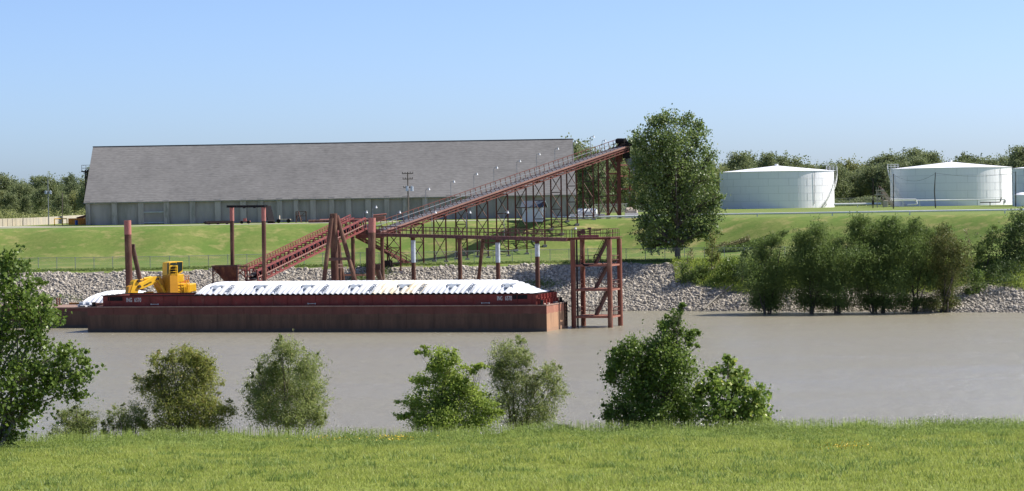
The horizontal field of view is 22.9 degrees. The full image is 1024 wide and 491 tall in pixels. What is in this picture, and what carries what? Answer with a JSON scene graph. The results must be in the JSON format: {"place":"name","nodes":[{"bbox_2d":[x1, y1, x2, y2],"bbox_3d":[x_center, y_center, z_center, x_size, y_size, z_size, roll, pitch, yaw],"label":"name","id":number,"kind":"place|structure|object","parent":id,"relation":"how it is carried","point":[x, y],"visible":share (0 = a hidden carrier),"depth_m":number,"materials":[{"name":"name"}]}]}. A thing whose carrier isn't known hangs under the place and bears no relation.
{"place":"outdoors","nodes":[
{"label":"outdoors","id":0,"kind":"place"},
{"bbox_2d":[68,215,85,224],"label":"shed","id":1,"kind":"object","parent":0,"point":[80,219],"visible":0.81,"depth_m":493.07,"materials":[{"name":"orange paint"}]},
{"bbox_2d":[22,219,521,227],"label":"service road","id":2,"kind":"structure","parent":0,"point":[227,224],"depth_m":442.79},
{"bbox_2d":[83,139,575,225],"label":"warehouse","id":3,"kind":"structure","parent":0,"point":[167,184],"depth_m":473.50,"materials":[{"name":"grey metal"}]},
{"bbox_2d":[0,311,1023,441],"bbox_3d":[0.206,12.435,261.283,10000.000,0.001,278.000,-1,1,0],"label":"water","id":4,"kind":"structure","parent":0,"point":[860,366],"depth_m":264.81,"materials":[{"name":"liquid"}]},
{"bbox_2d":[0,298,88,327],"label":"deck barge","id":5,"kind":"object","parent":4,"relation":"on","point":[77,317],"visible":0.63,"depth_m":357.58,"materials":[{"name":"paint"}]},
{"bbox_2d":[81,290,145,306],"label":"barge cover","id":6,"kind":"object","parent":5,"relation":"on","point":[97,298],"visible":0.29,"depth_m":359.16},
{"bbox_2d":[125,261,195,292],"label":"material handler","id":7,"kind":"object","parent":5,"relation":"on","point":[172,280],"visible":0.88,"depth_m":357.79,"materials":[{"name":"yellow paint"}]},
{"bbox_2d":[124,220,144,290],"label":"mooring pile","id":8,"kind":"object","parent":4,"relation":"in","point":[130,251],"visible":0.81,"depth_m":368.71,"materials":[{"name":"red paint"}]},
{"bbox_2d":[226,205,267,280],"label":"hoist gantry","id":9,"kind":"object","parent":4,"relation":"in","point":[263,220],"visible":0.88,"depth_m":352.63,"materials":[{"name":"red metal"}]},
{"bbox_2d":[87,290,567,331],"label":"hopper barge","id":10,"kind":"object","parent":4,"relation":"on","point":[547,311],"visible":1,"depth_m":335.09,"materials":[{"name":"paint"}]},
{"bbox_2d":[195,281,244,294],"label":"barge cover","id":11,"kind":"object","parent":10,"relation":"on","point":[224,287],"visible":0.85,"depth_m":341.05,"materials":[{"name":"white metal"}]},
{"bbox_2d":[229,281,290,294],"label":"barge cover","id":12,"kind":"object","parent":10,"relation":"on","point":[259,287],"visible":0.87,"depth_m":339.49,"materials":[{"name":"white metal"}]},
{"bbox_2d":[276,281,336,294],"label":"barge cover","id":13,"kind":"object","parent":10,"relation":"on","point":[305,287],"visible":0.88,"depth_m":337.54,"materials":[{"name":"white metal"}]},
{"bbox_2d":[324,280,386,293],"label":"barge cover","id":14,"kind":"object","parent":10,"relation":"on","point":[355,287],"visible":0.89,"depth_m":335.67,"materials":[{"name":"white metal"}]},
{"bbox_2d":[371,280,434,293],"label":"barge cover","id":15,"kind":"object","parent":10,"relation":"on","point":[402,286],"visible":0.87,"depth_m":333.69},
{"bbox_2d":[421,280,482,293],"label":"barge cover","id":16,"kind":"object","parent":10,"relation":"on","point":[451,286],"visible":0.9,"depth_m":331.68,"materials":[{"name":"white metal"}]},
{"bbox_2d":[470,279,548,293],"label":"barge cover","id":17,"kind":"object","parent":10,"relation":"on","point":[501,286],"visible":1,"depth_m":329.97,"materials":[{"name":"white metal"}]},
{"bbox_2d":[322,213,356,280],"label":"dolphin","id":18,"kind":"object","parent":4,"relation":"in","point":[336,258],"visible":0.56,"depth_m":351.54,"materials":[{"name":"metal"}]},
{"bbox_2d":[366,218,382,280],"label":"mooring pile","id":19,"kind":"object","parent":4,"relation":"in","point":[372,267],"visible":0.63,"depth_m":351.69,"materials":[{"name":"red paint"}]},
{"bbox_2d":[375,226,574,287],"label":"catwalk","id":20,"kind":"object","parent":4,"relation":"in","point":[496,238],"visible":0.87,"depth_m":359.10,"materials":[{"name":"red paint"}]},
{"bbox_2d":[570,228,622,327],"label":"mooring tower","id":21,"kind":"structure","parent":4,"relation":"in","point":[607,293],"depth_m":335.93,"materials":[{"name":"red metal"}]},
{"bbox_2d":[734,229,807,313],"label":"willow tree","id":22,"kind":"object","parent":4,"relation":"in","point":[762,277],"visible":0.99,"depth_m":363.85,"materials":[{"name":"green plant"}]},
{"bbox_2d":[776,212,850,313],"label":"willow tree","id":23,"kind":"object","parent":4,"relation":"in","point":[802,253],"visible":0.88,"depth_m":362.15,"materials":[{"name":"green plant"}]},
{"bbox_2d":[803,231,873,313],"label":"willow tree","id":24,"kind":"object","parent":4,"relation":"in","point":[834,282],"visible":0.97,"depth_m":359.57,"materials":[{"name":"green plant"}]},
{"bbox_2d":[887,216,945,312],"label":"willow tree","id":25,"kind":"object","parent":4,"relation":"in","point":[916,240],"visible":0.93,"depth_m":359.84,"materials":[{"name":"green plant"}]},
{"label":"hopper float","id":26,"kind":"object","parent":4,"relation":"on","visible":0},
{"bbox_2d":[211,264,247,283],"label":"hopper","id":27,"kind":"object","parent":26,"relation":"on","point":[228,272],"visible":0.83,"depth_m":355.28,"materials":[{"name":"metal"}]},
{"bbox_2d":[0,200,1023,490],"bbox_3d":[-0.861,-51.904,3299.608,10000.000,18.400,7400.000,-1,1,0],"label":"ground","id":28,"kind":"structure","parent":0,"point":[96,246],"depth_m":418.56,"materials":[{"name":"green plant"}]},
{"bbox_2d":[0,172,12,193],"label":"tree","id":29,"kind":"object","parent":28,"relation":"on","point":[3,179],"visible":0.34,"depth_m":735.69,"materials":[{"name":"green plant"}]},
{"bbox_2d":[0,189,21,217],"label":"tree","id":30,"kind":"object","parent":28,"relation":"on","point":[11,200],"visible":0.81,"depth_m":645.33,"materials":[{"name":"green plant"}]},
{"bbox_2d":[6,179,27,216],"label":"tree","id":31,"kind":"object","parent":28,"relation":"on","point":[17,189],"visible":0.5,"depth_m":683.12,"materials":[{"name":"green plant"}]},
{"bbox_2d":[18,194,34,217],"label":"tree","id":32,"kind":"object","parent":28,"relation":"on","point":[26,203],"visible":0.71,"depth_m":647.07,"materials":[{"name":"green plant"}]},
{"bbox_2d":[17,184,40,216],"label":"tree","id":33,"kind":"object","parent":28,"relation":"on","point":[28,190],"visible":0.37,"depth_m":680.48,"materials":[{"name":"green plant"}]},
{"bbox_2d":[28,185,52,214],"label":"tree","id":34,"kind":"object","parent":28,"relation":"on","point":[39,198],"visible":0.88,"depth_m":642.03,"materials":[{"name":"green plant"}]},
{"bbox_2d":[0,215,82,225],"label":"barrier wall","id":35,"kind":"structure","parent":28,"relation":"on","point":[24,221],"depth_m":498.63,"materials":[{"name":"concrete"}]},
{"bbox_2d":[21,171,63,216],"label":"tree","id":36,"kind":"object","parent":28,"relation":"on","point":[50,184],"visible":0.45,"depth_m":684.72,"materials":[{"name":"green plant"}]},
{"bbox_2d":[0,208,85,218],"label":"undergrowth","id":37,"kind":"object","parent":28,"relation":"on","point":[21,215],"visible":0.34,"depth_m":619.57,"materials":[{"name":"green plant"}]},
{"bbox_2d":[0,243,107,446],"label":"sycamore tree","id":38,"kind":"object","parent":28,"relation":"on","point":[50,375],"visible":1,"depth_m":116.64,"materials":[{"name":"green plant"}]},
{"bbox_2d":[50,193,72,216],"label":"tree","id":39,"kind":"object","parent":28,"relation":"on","point":[57,200],"visible":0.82,"depth_m":630.66,"materials":[{"name":"green plant"}]},
{"bbox_2d":[60,181,81,212],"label":"tree","id":40,"kind":"object","parent":28,"relation":"on","point":[74,186],"visible":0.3,"depth_m":692.08,"materials":[{"name":"green plant"}]},
{"bbox_2d":[59,172,82,215],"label":"tree","id":41,"kind":"object","parent":28,"relation":"on","point":[72,179],"visible":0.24,"depth_m":737.95,"materials":[{"name":"green plant"}]},
{"bbox_2d":[65,187,80,214],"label":"tree","id":42,"kind":"object","parent":28,"relation":"on","point":[72,199],"visible":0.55,"depth_m":637.97,"materials":[{"name":"green plant"}]},
{"bbox_2d":[46,403,104,438],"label":"willow bush","id":43,"kind":"object","parent":28,"relation":"on","point":[82,421],"visible":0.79,"depth_m":123.40,"materials":[{"name":"green plant"}]},
{"bbox_2d":[72,165,89,211],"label":"tree","id":44,"kind":"object","parent":28,"relation":"on","point":[80,203],"visible":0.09,"depth_m":529.82,"materials":[{"name":"green plant"}]},
{"bbox_2d":[99,399,151,436],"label":"willow bush","id":45,"kind":"object","parent":28,"relation":"on","point":[130,424],"visible":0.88,"depth_m":125.01,"materials":[{"name":"green plant"}]},
{"bbox_2d":[129,342,243,434],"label":"willow bush","id":46,"kind":"object","parent":28,"relation":"on","point":[197,379],"visible":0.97,"depth_m":124.41,"materials":[{"name":"green plant"}]},
{"bbox_2d":[234,333,340,436],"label":"willow bush","id":47,"kind":"object","parent":28,"relation":"on","point":[306,406],"visible":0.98,"depth_m":124.31,"materials":[{"name":"green plant"}]},
{"bbox_2d":[0,258,727,271],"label":"fence","id":48,"kind":"object","parent":28,"relation":"on","point":[329,265],"visible":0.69,"depth_m":397.32,"materials":[{"name":"metal"}]},
{"bbox_2d":[344,224,388,279],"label":"transfer platform","id":49,"kind":"structure","parent":28,"relation":"on","point":[363,234],"depth_m":387.89,"materials":[{"name":"red paint"}]},
{"bbox_2d":[241,214,366,280],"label":"loading conveyor","id":50,"kind":"object","parent":49,"relation":"attached to","point":[289,258],"visible":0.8,"depth_m":370.57,"materials":[{"name":"red metal"}]},
{"bbox_2d":[355,235,410,268],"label":"bank stair","id":51,"kind":"object","parent":28,"relation":"on","point":[387,262],"visible":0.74,"depth_m":395.51,"materials":[{"name":"red metal"}]},
{"bbox_2d":[391,342,514,434],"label":"elm sapling","id":52,"kind":"object","parent":28,"relation":"on","point":[442,413],"visible":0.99,"depth_m":122.44,"materials":[{"name":"green plant"}]},
{"bbox_2d":[1,246,909,269],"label":"chain link fence","id":53,"kind":"object","parent":28,"relation":"on","point":[322,255],"visible":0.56,"depth_m":398.69,"materials":[{"name":"metal"}]},
{"bbox_2d":[345,265,568,289],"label":"rock weeds","id":54,"kind":"object","parent":28,"relation":"on","point":[541,282],"visible":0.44,"depth_m":390.97,"materials":[{"name":"green plant"}]},
{"bbox_2d":[376,138,636,273],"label":"belt conveyor","id":55,"kind":"object","parent":28,"relation":"on","point":[623,145],"visible":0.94,"depth_m":416.89,"materials":[{"name":"brown metal"}]},
{"bbox_2d":[0,427,1023,490],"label":"lawn grass","id":56,"kind":"structure","parent":28,"relation":"on","point":[355,472],"depth_m":92.71,"materials":[{"name":"green plant"}]},
{"bbox_2d":[0,261,1023,312],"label":"riprap","id":57,"kind":"object","parent":28,"relation":"on","point":[555,276],"visible":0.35,"depth_m":389.76,"materials":[{"name":"stone"}]},
{"bbox_2d":[0,415,1023,449],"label":"weed clumps","id":58,"kind":"object","parent":28,"relation":"on","point":[949,424],"visible":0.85,"depth_m":116.67,"materials":[{"name":"green plant"}]},
{"bbox_2d":[4,417,1023,449],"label":"tall weeds","id":59,"kind":"object","parent":28,"relation":"on","point":[511,434],"visible":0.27,"depth_m":117.15,"materials":[{"name":"green plant"}]},
{"bbox_2d":[14,415,1023,443],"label":"weed spikes","id":60,"kind":"object","parent":28,"relation":"on","point":[578,425],"visible":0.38,"depth_m":120.39,"materials":[{"name":"green plant"}]},
{"bbox_2d":[482,334,575,430],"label":"willow bush","id":61,"kind":"object","parent":28,"relation":"on","point":[501,370],"visible":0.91,"depth_m":125.33,"materials":[{"name":"green plant"}]},
{"bbox_2d":[520,200,547,221],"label":"utility shed","id":62,"kind":"structure","parent":28,"relation":"on","point":[530,211],"depth_m":427.73,"materials":[{"name":"grey paint"}]},
{"bbox_2d":[561,136,596,201],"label":"tree","id":63,"kind":"object","parent":28,"relation":"on","point":[576,148],"visible":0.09,"depth_m":640.58,"materials":[{"name":"green plant"}]},
{"bbox_2d":[574,149,613,213],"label":"tree","id":64,"kind":"object","parent":28,"relation":"on","point":[588,178],"visible":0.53,"depth_m":558.00,"materials":[{"name":"green plant"}]},
{"bbox_2d":[584,168,624,206],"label":"tree","id":65,"kind":"object","parent":28,"relation":"on","point":[613,200],"visible":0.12,"depth_m":611.81,"materials":[{"name":"green plant"}]},
{"bbox_2d":[609,158,647,207],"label":"tree","id":66,"kind":"object","parent":28,"relation":"on","point":[623,182],"visible":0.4,"depth_m":599.16,"materials":[{"name":"green plant"}]},
{"bbox_2d":[593,302,708,428],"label":"broadleaf tree","id":67,"kind":"object","parent":28,"relation":"on","point":[646,387],"visible":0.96,"depth_m":122.79,"materials":[{"name":"green plant"}]},
{"bbox_2d":[622,103,730,258],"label":"cottonwood","id":68,"kind":"object","parent":28,"relation":"on","point":[672,200],"visible":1,"depth_m":397.12,"materials":[{"name":"green plant"}]},
{"bbox_2d":[676,259,712,282],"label":"bank shrub","id":69,"kind":"object","parent":28,"relation":"on","point":[701,269],"visible":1,"depth_m":386.10,"materials":[{"name":"green plant"}]},
{"bbox_2d":[702,227,722,272],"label":"bank shrub","id":70,"kind":"object","parent":28,"relation":"on","point":[710,252],"visible":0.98,"depth_m":387.35,"materials":[{"name":"green plant"}]},
{"bbox_2d":[702,254,737,280],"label":"bank shrub","id":71,"kind":"object","parent":28,"relation":"on","point":[722,273],"visible":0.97,"depth_m":384.79,"materials":[{"name":"green plant"}]},
{"bbox_2d":[714,234,749,246],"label":"gully brush","id":72,"kind":"object","parent":28,"relation":"on","point":[740,240],"visible":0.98,"depth_m":411.59,"materials":[{"name":"green plant"}]},
{"bbox_2d":[685,353,780,428],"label":"sycamore sapling","id":73,"kind":"object","parent":28,"relation":"on","point":[733,387],"visible":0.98,"depth_m":122.21,"materials":[{"name":"green plant"}]},
{"bbox_2d":[715,150,757,170],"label":"tree","id":74,"kind":"object","parent":28,"relation":"on","point":[735,162],"visible":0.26,"depth_m":734.33,"materials":[{"name":"green plant"}]},
{"bbox_2d":[727,243,753,281],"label":"bank shrub","id":75,"kind":"object","parent":28,"relation":"on","point":[743,252],"visible":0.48,"depth_m":382.66,"materials":[{"name":"green plant"}]},
{"bbox_2d":[713,232,780,252],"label":"gully brush","id":76,"kind":"object","parent":28,"relation":"on","point":[726,248],"visible":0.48,"depth_m":409.23,"materials":[{"name":"green plant"}]},
{"bbox_2d":[752,151,784,167],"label":"tree","id":77,"kind":"object","parent":28,"relation":"on","point":[767,159],"visible":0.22,"depth_m":745.84,"materials":[{"name":"green plant"}]},
{"bbox_2d":[719,164,837,208],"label":"storage tank","id":78,"kind":"object","parent":28,"relation":"on","point":[772,187],"visible":0.98,"depth_m":644.16,"materials":[{"name":"white metal"}]},
{"bbox_2d":[770,150,796,166],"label":"tree","id":79,"kind":"object","parent":28,"relation":"on","point":[782,162],"visible":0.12,"depth_m":782.85,"materials":[{"name":"green plant"}]},
{"bbox_2d":[553,209,1023,218],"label":"long pipeline","id":80,"kind":"object","parent":28,"relation":"on","point":[832,213],"visible":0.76,"depth_m":416.47,"materials":[{"name":"white paint"}]},
{"bbox_2d":[783,154,811,167],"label":"tree","id":81,"kind":"object","parent":28,"relation":"on","point":[795,162],"visible":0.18,"depth_m":786.83,"materials":[{"name":"green plant"}]},
{"bbox_2d":[811,161,841,199],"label":"tree","id":82,"kind":"object","parent":28,"relation":"on","point":[823,166],"visible":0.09,"depth_m":710.79,"materials":[{"name":"green plant"}]},
{"bbox_2d":[829,160,855,199],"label":"tree","id":83,"kind":"object","parent":28,"relation":"on","point":[843,185],"visible":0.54,"depth_m":712.95,"materials":[{"name":"green plant"}]},
{"bbox_2d":[672,255,1023,294],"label":"bank weeds","id":84,"kind":"object","parent":28,"relation":"on","point":[699,261],"visible":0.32,"depth_m":381.46,"materials":[{"name":"green plant"}]},
{"bbox_2d":[841,153,870,200],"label":"tree","id":85,"kind":"object","parent":28,"relation":"on","point":[854,167],"visible":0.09,"depth_m":784.17,"materials":[{"name":"green plant"}]},
{"bbox_2d":[845,172,867,202],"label":"tree","id":86,"kind":"object","parent":28,"relation":"on","point":[853,177],"visible":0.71,"depth_m":719.96,"materials":[{"name":"green plant"}]},
{"bbox_2d":[834,195,889,205],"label":"undergrowth","id":87,"kind":"object","parent":28,"relation":"on","point":[867,197],"visible":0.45,"depth_m":695.63,"materials":[{"name":"green plant"}]},
{"bbox_2d":[831,211,893,312],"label":"willow tree","id":88,"kind":"object","parent":28,"relation":"on","point":[858,246],"visible":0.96,"depth_m":360.62,"materials":[{"name":"green plant"}]},
{"bbox_2d":[852,162,888,201],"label":"tree","id":89,"kind":"object","parent":28,"relation":"on","point":[867,175],"visible":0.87,"depth_m":716.86,"materials":[{"name":"green plant"}]},
{"bbox_2d":[868,162,889,199],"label":"tree","id":90,"kind":"object","parent":28,"relation":"on","point":[883,175],"visible":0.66,"depth_m":713.12,"materials":[{"name":"green plant"}]},
{"bbox_2d":[874,148,903,165],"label":"tree","id":91,"kind":"object","parent":28,"relation":"on","point":[884,157],"visible":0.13,"depth_m":785.80,"materials":[{"name":"green plant"}]},
{"bbox_2d":[858,212,923,312],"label":"willow tree","id":92,"kind":"object","parent":28,"relation":"on","point":[892,229],"visible":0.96,"depth_m":359.57,"materials":[{"name":"green plant"}]},
{"bbox_2d":[899,146,925,161],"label":"tree","id":93,"kind":"object","parent":28,"relation":"on","point":[916,151],"visible":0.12,"depth_m":798.89,"materials":[{"name":"green plant"}]},
{"bbox_2d":[905,155,935,166],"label":"tree","id":94,"kind":"object","parent":28,"relation":"on","point":[921,161],"visible":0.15,"depth_m":714.92,"materials":[{"name":"green plant"}]},
{"bbox_2d":[918,149,946,163],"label":"tree","id":95,"kind":"object","parent":28,"relation":"on","point":[936,158],"visible":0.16,"depth_m":750.19,"materials":[{"name":"green plant"}]},
{"bbox_2d":[887,160,1011,205],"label":"storage tank","id":96,"kind":"object","parent":28,"relation":"on","point":[973,181],"visible":0.91,"depth_m":632.78,"materials":[{"name":"white metal"}]},
{"bbox_2d":[918,221,985,312],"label":"willow tree","id":97,"kind":"object","parent":28,"relation":"on","point":[954,251],"visible":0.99,"depth_m":359.03,"materials":[{"name":"green plant"}]},
{"bbox_2d":[949,151,982,163],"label":"tree","id":98,"kind":"object","parent":28,"relation":"on","point":[967,156],"visible":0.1,"depth_m":742.79,"materials":[{"name":"green plant"}]},
{"bbox_2d":[960,266,989,294],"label":"bank shrub","id":99,"kind":"object","parent":28,"relation":"on","point":[977,277],"visible":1,"depth_m":364.24,"materials":[{"name":"green plant"}]},
{"bbox_2d":[964,224,1004,268],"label":"bank shrub","id":100,"kind":"object","parent":28,"relation":"on","point":[981,247],"visible":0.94,"depth_m":370.53,"materials":[{"name":"green plant"}]},
{"bbox_2d":[980,253,1023,286],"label":"bank shrub","id":101,"kind":"object","parent":28,"relation":"on","point":[1000,267],"visible":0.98,"depth_m":366.64,"materials":[{"name":"green plant"}]},
{"bbox_2d":[990,195,1023,260],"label":"bank shrub","id":102,"kind":"object","parent":28,"relation":"on","point":[1010,246],"visible":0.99,"depth_m":371.26,"materials":[{"name":"green plant"}]},
{"bbox_2d":[998,143,1023,167],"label":"tree","id":103,"kind":"object","parent":28,"relation":"on","point":[1017,159],"visible":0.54,"depth_m":727.97,"materials":[{"name":"green plant"}]},
{"bbox_2d":[1012,167,1023,205],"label":"storage tank","id":104,"kind":"object","parent":28,"relation":"on","point":[1020,180],"visible":0.81,"depth_m":588.79,"materials":[{"name":"white metal"}]},
{"bbox_2d":[0,0,1023,206],"label":"sky","id":105,"kind":"structure","parent":0,"point":[820,80],"materials":[{"name":"blue"}]},
{"bbox_2d":[875,186,892,207],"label":"staircase","id":106,"kind":"structure","parent":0,"point":[886,201],"depth_m":610.84,"materials":[{"name":"grey metal"}]},
{"label":"pad","id":107,"kind":"structure","parent":0,"visible":0},
{"bbox_2d":[569,208,604,218],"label":"tank skid","id":108,"kind":"object","parent":107,"relation":"on","point":[580,212],"visible":0.48,"depth_m":440.19,"materials":[{"name":"white paint"}]},
{"bbox_2d":[606,151,625,217],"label":"transfer tower","id":109,"kind":"structure","parent":107,"relation":"on","point":[618,159],"depth_m":436.63,"materials":[{"name":"brown metal"}]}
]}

